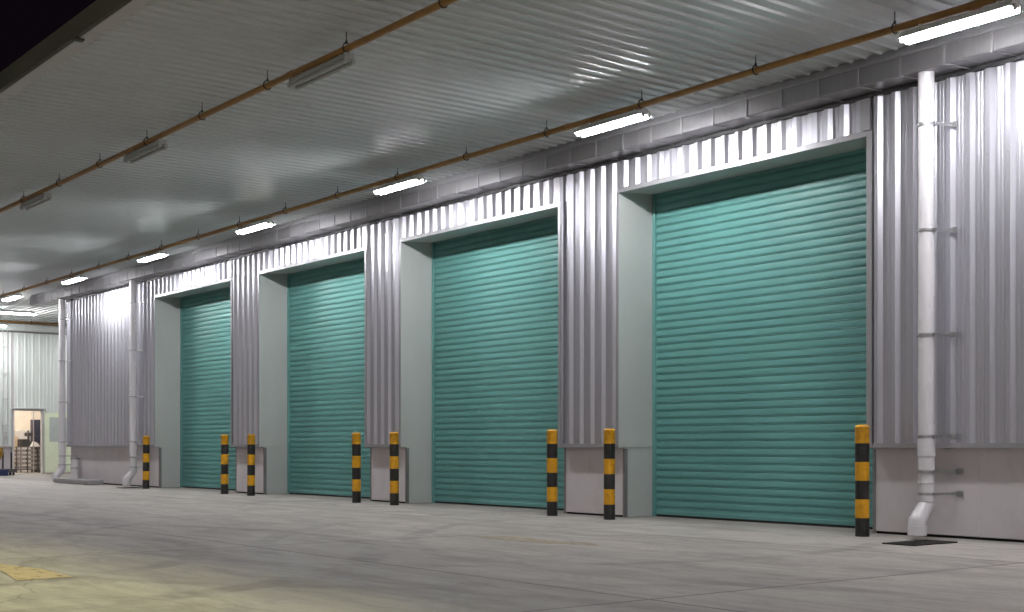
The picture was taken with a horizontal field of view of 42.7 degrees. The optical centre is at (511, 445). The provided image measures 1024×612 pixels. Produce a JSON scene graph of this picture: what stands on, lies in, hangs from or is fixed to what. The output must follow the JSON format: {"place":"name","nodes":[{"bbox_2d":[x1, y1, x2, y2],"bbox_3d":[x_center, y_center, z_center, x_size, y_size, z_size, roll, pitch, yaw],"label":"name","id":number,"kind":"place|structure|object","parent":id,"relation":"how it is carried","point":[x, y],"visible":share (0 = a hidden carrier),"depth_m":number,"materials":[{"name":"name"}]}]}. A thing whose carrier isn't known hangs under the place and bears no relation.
{"place":"outdoors","nodes":[
{"label":"outdoors","id":0,"kind":"place"},
{"bbox_2d":[0,0,95,71],"label":"sky","id":1,"kind":"structure","parent":0,"point":[24,24],"materials":[{"name":"black"}]},
{"bbox_2d":[0,471,1023,611],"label":"ground","id":2,"kind":"structure","parent":0,"point":[110,548],"depth_m":11.42,"materials":[{"name":"concrete"}]},
{"bbox_2d":[0,470,8,475],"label":"plastic tub","id":3,"kind":"object","parent":2,"relation":"on","point":[3,472],"visible":1,"depth_m":43.71,"materials":[{"name":"blue plastic"}]},
{"bbox_2d":[0,452,16,474],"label":"hand trolley","id":4,"kind":"object","parent":2,"relation":"on","point":[12,470],"visible":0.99,"depth_m":44.64,"materials":[{"name":"metal"}]},
{"bbox_2d":[15,431,30,470],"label":"white locker","id":5,"kind":"object","parent":2,"relation":"on","point":[19,434],"visible":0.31,"depth_m":52.20,"materials":[{"name":"white metal"}]},
{"bbox_2d":[16,446,39,472],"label":"storage rack","id":6,"kind":"object","parent":2,"relation":"on","point":[27,469],"visible":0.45,"depth_m":48.72,"materials":[{"name":"metal"}]},
{"bbox_2d":[15,466,25,468],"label":"stacked tray","id":7,"kind":"object","parent":6,"relation":"in","point":[21,467],"visible":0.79,"depth_m":48.58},
{"bbox_2d":[15,462,25,464],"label":"stacked tray","id":8,"kind":"object","parent":6,"relation":"in","point":[21,463],"visible":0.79,"depth_m":48.59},
{"bbox_2d":[15,453,25,455],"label":"stacked tray","id":9,"kind":"object","parent":6,"relation":"in","point":[21,454],"visible":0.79,"depth_m":48.66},
{"bbox_2d":[15,449,25,451],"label":"stacked tray","id":10,"kind":"object","parent":6,"relation":"in","point":[21,450],"visible":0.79,"depth_m":48.59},
{"bbox_2d":[17,430,37,446],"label":"bench machine","id":11,"kind":"object","parent":6,"relation":"on","point":[24,442],"visible":0.94,"depth_m":48.93,"materials":[{"name":"metal"}]},
{"bbox_2d":[30,442,39,446],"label":"paper pile","id":12,"kind":"object","parent":6,"relation":"on","point":[35,444],"visible":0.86,"depth_m":48.92,"materials":[{"name":"white paper"}]},
{"bbox_2d":[30,420,39,471],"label":"tall cabinet","id":13,"kind":"object","parent":2,"relation":"on","point":[36,429],"visible":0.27,"depth_m":49.97,"materials":[{"name":"metal"}]},
{"bbox_2d":[0,322,70,474],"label":"side building","id":14,"kind":"structure","parent":2,"relation":"on","point":[29,370],"depth_m":45.84,"materials":[{"name":"grey metal"}]},
{"bbox_2d":[33,411,33,472],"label":"room pipe","id":15,"kind":"object","parent":14,"relation":"attached to","point":[33,441],"visible":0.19,"depth_m":47.87,"materials":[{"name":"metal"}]},
{"bbox_2d":[45,413,70,472],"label":"door leaf","id":16,"kind":"structure","parent":14,"relation":"in","point":[51,419],"depth_m":46.13,"materials":[{"name":"white metal"}]},
{"bbox_2d":[0,564,72,580],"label":"painted arrow","id":17,"kind":"object","parent":2,"relation":"on","point":[21,573],"visible":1,"depth_m":10.22,"materials":[{"name":"yellow paint"}]},
{"bbox_2d":[70,458,78,477],"bbox_3d":[-11.825,0.662,35.405,0.224,0.675,0.224,0,0,-38],"label":"standpipe","id":18,"kind":"object","parent":2,"relation":"on","point":[74,467],"visible":0.87,"depth_m":35.32,"materials":[{"name":"white plastic"}]},
{"bbox_2d":[54,478,102,484],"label":"cover slab","id":19,"kind":"structure","parent":2,"relation":"on","point":[80,481],"depth_m":33.84,"materials":[{"name":"concrete"}]},
{"bbox_2d":[142,436,149,488],"bbox_3d":[-8.528,0.383,30.520,0.159,1.235,0.159,0,0,12],"label":"bollard","id":20,"kind":"object","parent":2,"relation":"on","point":[146,455],"visible":1,"depth_m":30.45,"materials":[{"name":"yellow metal"}]},
{"bbox_2d":[221,435,228,493],"bbox_3d":[-5.969,0.383,27.203,0.159,1.235,0.159,0,0,0],"label":"bollard","id":21,"kind":"object","parent":2,"relation":"on","point":[224,459],"visible":1,"depth_m":27.13,"materials":[{"name":"yellow metal"}]},
{"bbox_2d":[247,434,254,495],"bbox_3d":[-5.228,0.383,26.245,0.159,1.235,0.159,0,0,3],"label":"bollard","id":22,"kind":"object","parent":2,"relation":"on","point":[250,464],"visible":1,"depth_m":26.18,"materials":[{"name":"yellow metal"}]},
{"bbox_2d":[352,432,360,502],"bbox_3d":[-2.734,0.383,23.008,0.159,1.235,0.159,0,0,21],"label":"bollard","id":23,"kind":"object","parent":2,"relation":"on","point":[356,467],"visible":1,"depth_m":22.94,"materials":[{"name":"yellow metal"}]},
{"bbox_2d":[389,432,398,504],"bbox_3d":[-1.982,0.383,22.034,0.159,1.235,0.159,0,0,28],"label":"bollard","id":24,"kind":"object","parent":2,"relation":"on","point":[394,468],"visible":1,"depth_m":21.97,"materials":[{"name":"yellow metal"}]},
{"bbox_2d":[29,13,1023,542],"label":"warehouse","id":25,"kind":"structure","parent":2,"relation":"on","point":[703,311],"depth_m":18.35,"materials":[{"name":"metal"}]},
{"bbox_2d":[0,299,66,323],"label":"canopy","id":26,"kind":"object","parent":25,"relation":"attached to","point":[48,314],"visible":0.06,"depth_m":42.77,"materials":[{"name":"metal"}]},
{"bbox_2d":[0,308,36,314],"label":"light fitting","id":27,"kind":"object","parent":26,"relation":"attached to","point":[19,312],"visible":1,"depth_m":39.56,"materials":[{"name":"white plastic"}]},
{"bbox_2d":[0,320,66,325],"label":"hanging pipe","id":28,"kind":"object","parent":26,"relation":"hanging from","point":[23,322],"visible":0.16,"depth_m":44.25,"materials":[{"name":"metal"}]},
{"bbox_2d":[52,299,76,480],"bbox_3d":[-12.181,-1.522,35.662,0.637,4.952,0.251,0,0,-18],"label":"drainpipe","id":29,"kind":"object","parent":25,"relation":"attached to","point":[58,472],"visible":0.94,"depth_m":35.59,"materials":[{"name":"white plastic"}]},
{"bbox_2d":[122,280,144,485],"bbox_3d":[-9.088,-1.522,31.657,0.637,4.952,0.251,0,0,-18],"label":"drainpipe","id":30,"kind":"object","parent":25,"relation":"attached to","point":[133,457],"visible":0.97,"depth_m":31.59,"materials":[{"name":"white plastic"}]},
{"bbox_2d":[0,0,1023,307],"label":"canopy roof","id":31,"kind":"structure","parent":25,"relation":"attached to","point":[92,84],"depth_m":15.95,"materials":[{"name":"paint"}]},
{"bbox_2d":[0,0,457,212],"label":"hanging pipe","id":32,"kind":"object","parent":31,"relation":"hanging from","point":[398,24],"visible":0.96,"depth_m":15.23,"materials":[{"name":"metal"}]},
{"bbox_2d":[20,192,51,210],"bbox_3d":[-7.875,-4.054,21.651,0.138,0.145,1.252,0,0,-38],"label":"light fitting","id":33,"kind":"object","parent":32,"relation":"attached to","point":[42,198],"visible":1,"depth_m":21.54,"materials":[{"name":"grey metal"}]},
{"bbox_2d":[123,139,167,163],"bbox_3d":[-5.033,-4.054,17.971,0.138,0.145,1.252,0,0,-38],"label":"light fitting","id":34,"kind":"object","parent":32,"relation":"attached to","point":[159,144],"visible":1,"depth_m":17.88,"materials":[{"name":"grey metal"}]},
{"bbox_2d":[287,52,355,89],"bbox_3d":[-2.069,-4.054,14.132,0.138,0.145,1.252,0,0,-38],"label":"light fitting","id":35,"kind":"object","parent":32,"relation":"attached to","point":[339,60],"visible":1,"depth_m":14.04,"materials":[{"name":"grey metal"}]},
{"bbox_2d":[0,0,1003,297],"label":"hanging pipe","id":36,"kind":"object","parent":31,"relation":"hanging from","point":[892,28],"visible":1,"depth_m":16.41,"materials":[{"name":"metal"}]},
{"bbox_2d":[1,293,22,301],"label":"light fitting","id":37,"kind":"object","parent":36,"relation":"attached to","point":[12,297],"visible":1,"depth_m":35.44,"materials":[{"name":"white plastic"}]},
{"bbox_2d":[61,274,85,283],"bbox_3d":[-10.638,-4.054,31.774,0.228,0.145,1.252,0,0,-38],"label":"light fitting","id":38,"kind":"object","parent":36,"relation":"attached to","point":[79,277],"visible":1,"depth_m":31.60,"materials":[{"name":"white plastic"}]},
{"bbox_2d":[137,250,168,262],"bbox_3d":[-7.673,-4.054,27.935,0.228,0.145,1.252,0,0,-38],"label":"light fitting","id":39,"kind":"object","parent":36,"relation":"attached to","point":[153,256],"visible":1,"depth_m":27.82,"materials":[{"name":"white plastic"}]},
{"bbox_2d":[235,219,274,233],"bbox_3d":[-4.740,-4.054,24.136,0.228,0.145,1.252,0,0,-38],"label":"light fitting","id":40,"kind":"object","parent":36,"relation":"attached to","point":[264,223],"visible":1,"depth_m":24.03,"materials":[{"name":"white plastic"}]},
{"bbox_2d":[373,174,426,194],"bbox_3d":[-1.745,-4.054,20.258,0.228,0.145,1.252,0,0,-38],"label":"light fitting","id":41,"kind":"object","parent":36,"relation":"attached to","point":[413,180],"visible":1,"depth_m":20.17,"materials":[{"name":"white plastic"}]},
{"bbox_2d":[574,108,651,136],"bbox_3d":[1.250,-4.054,16.379,0.228,0.145,1.252,0,0,-38],"label":"light fitting","id":42,"kind":"object","parent":36,"relation":"attached to","point":[634,116],"visible":1,"depth_m":16.30,"materials":[{"name":"white plastic"}]},
{"bbox_2d":[898,0,1022,44],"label":"light fitting","id":43,"kind":"object","parent":36,"relation":"attached to","point":[997,10],"visible":1,"depth_m":12.41,"materials":[{"name":"white plastic"}]},
{"bbox_2d":[907,71,962,535],"bbox_3d":[4.517,-1.522,14.039,0.637,4.952,0.251,0,0,-18],"label":"drainpipe","id":44,"kind":"object","parent":25,"relation":"attached to","point":[927,229],"visible":1,"depth_m":13.97,"materials":[{"name":"white plastic"}]},
{"bbox_2d":[547,429,557,515],"bbox_3d":[0.575,0.383,18.727,0.159,1.235,0.159,0,0,34],"label":"bollard","id":45,"kind":"object","parent":2,"relation":"on","point":[552,472],"visible":1,"depth_m":18.66,"materials":[{"name":"yellow metal"}]},
{"bbox_2d":[604,429,614,519],"bbox_3d":[1.321,0.383,17.764,0.159,1.235,0.159,0,0,4],"label":"bollard","id":46,"kind":"object","parent":2,"relation":"on","point":[609,474],"visible":1,"depth_m":17.70,"materials":[{"name":"yellow metal"}]},
{"bbox_2d":[855,425,869,536],"bbox_3d":[3.867,0.383,14.457,0.159,1.235,0.159,0,0,10],"label":"bollard","id":47,"kind":"object","parent":2,"relation":"on","point":[862,503],"visible":1,"depth_m":14.39,"materials":[{"name":"yellow metal"}]},
{"bbox_2d":[882,539,957,545],"bbox_3d":[4.174,0.991,13.394,0.740,0.013,0.380,0,0,-38],"label":"drain grate","id":48,"kind":"object","parent":2,"relation":"on","point":[919,542],"visible":1,"depth_m":13.36,"materials":[{"name":"metal"}]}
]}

